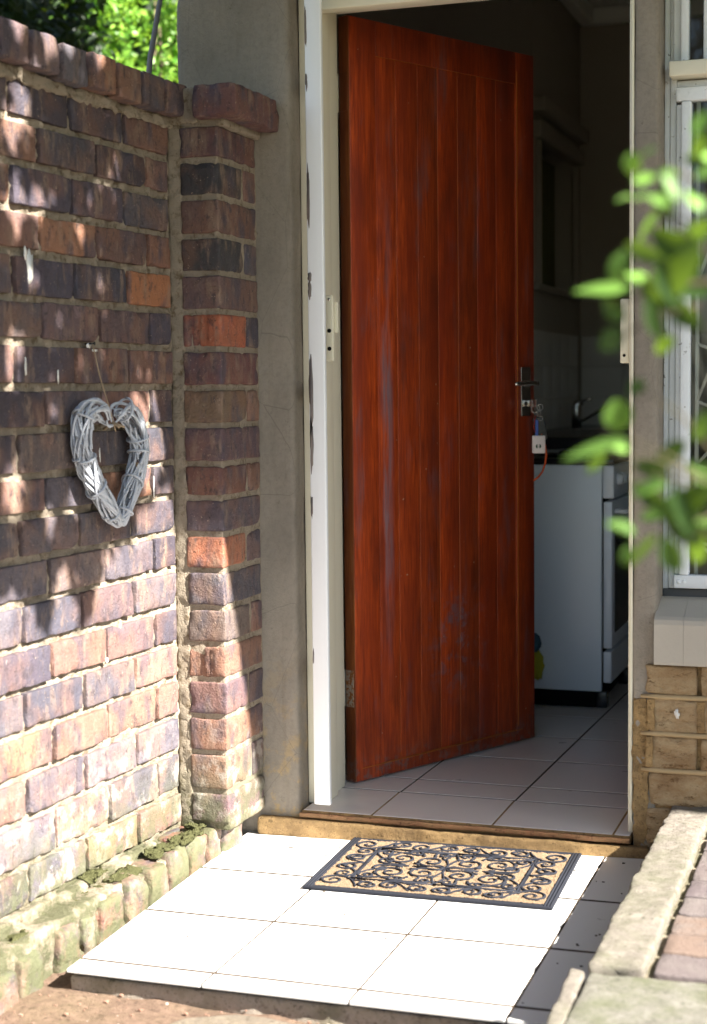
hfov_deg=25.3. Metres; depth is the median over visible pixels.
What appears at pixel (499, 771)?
kitchen floor
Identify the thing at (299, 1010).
step edge
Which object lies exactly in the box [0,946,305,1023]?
ground
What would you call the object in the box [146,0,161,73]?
bare branch
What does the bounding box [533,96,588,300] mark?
kitchen window
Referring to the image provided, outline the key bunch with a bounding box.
[526,399,547,480]
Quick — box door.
[337,15,539,781]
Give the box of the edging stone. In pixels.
[547,968,586,1023]
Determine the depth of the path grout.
3.16 m
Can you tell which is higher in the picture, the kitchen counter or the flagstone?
the kitchen counter
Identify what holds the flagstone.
on the ground
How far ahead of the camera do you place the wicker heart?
3.44 m
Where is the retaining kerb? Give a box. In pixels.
[586,806,706,977]
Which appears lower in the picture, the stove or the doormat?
the doormat
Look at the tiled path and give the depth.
3.23 m
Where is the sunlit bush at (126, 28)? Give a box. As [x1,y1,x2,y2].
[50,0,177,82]
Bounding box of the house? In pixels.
[177,0,706,858]
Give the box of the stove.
[534,450,628,707]
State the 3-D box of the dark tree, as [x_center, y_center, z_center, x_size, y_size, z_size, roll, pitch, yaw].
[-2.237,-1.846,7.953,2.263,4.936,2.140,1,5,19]
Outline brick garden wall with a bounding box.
[0,17,278,1014]
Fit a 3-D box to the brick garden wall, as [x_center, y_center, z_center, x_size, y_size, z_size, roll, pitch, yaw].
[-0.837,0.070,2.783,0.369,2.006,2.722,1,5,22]
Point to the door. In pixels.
(436, 131)
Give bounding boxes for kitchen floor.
[304,666,631,835]
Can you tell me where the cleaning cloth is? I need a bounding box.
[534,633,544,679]
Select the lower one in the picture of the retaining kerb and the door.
the retaining kerb
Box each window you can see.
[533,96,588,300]
[663,0,706,588]
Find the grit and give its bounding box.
[1,983,318,1023]
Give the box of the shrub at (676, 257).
[563,111,706,583]
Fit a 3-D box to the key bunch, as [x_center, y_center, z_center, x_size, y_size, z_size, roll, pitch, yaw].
[0.555,-0.215,4.692,0.066,0.243,0.051,-2,5,-20]
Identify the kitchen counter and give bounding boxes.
[534,398,694,452]
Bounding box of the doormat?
[302,837,581,909]
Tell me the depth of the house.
4.28 m
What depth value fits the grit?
2.99 m
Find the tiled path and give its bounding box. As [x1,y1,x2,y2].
[67,831,643,1023]
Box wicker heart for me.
[70,344,149,527]
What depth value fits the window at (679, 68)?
3.69 m
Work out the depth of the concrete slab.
2.55 m
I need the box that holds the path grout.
[83,857,622,1018]
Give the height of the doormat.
0.023 m
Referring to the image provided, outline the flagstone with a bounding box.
[164,1014,290,1023]
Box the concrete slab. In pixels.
[566,972,706,1023]
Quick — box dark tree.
[0,0,122,60]
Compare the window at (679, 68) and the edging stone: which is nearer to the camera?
the edging stone
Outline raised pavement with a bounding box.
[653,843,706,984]
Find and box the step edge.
[70,973,511,1023]

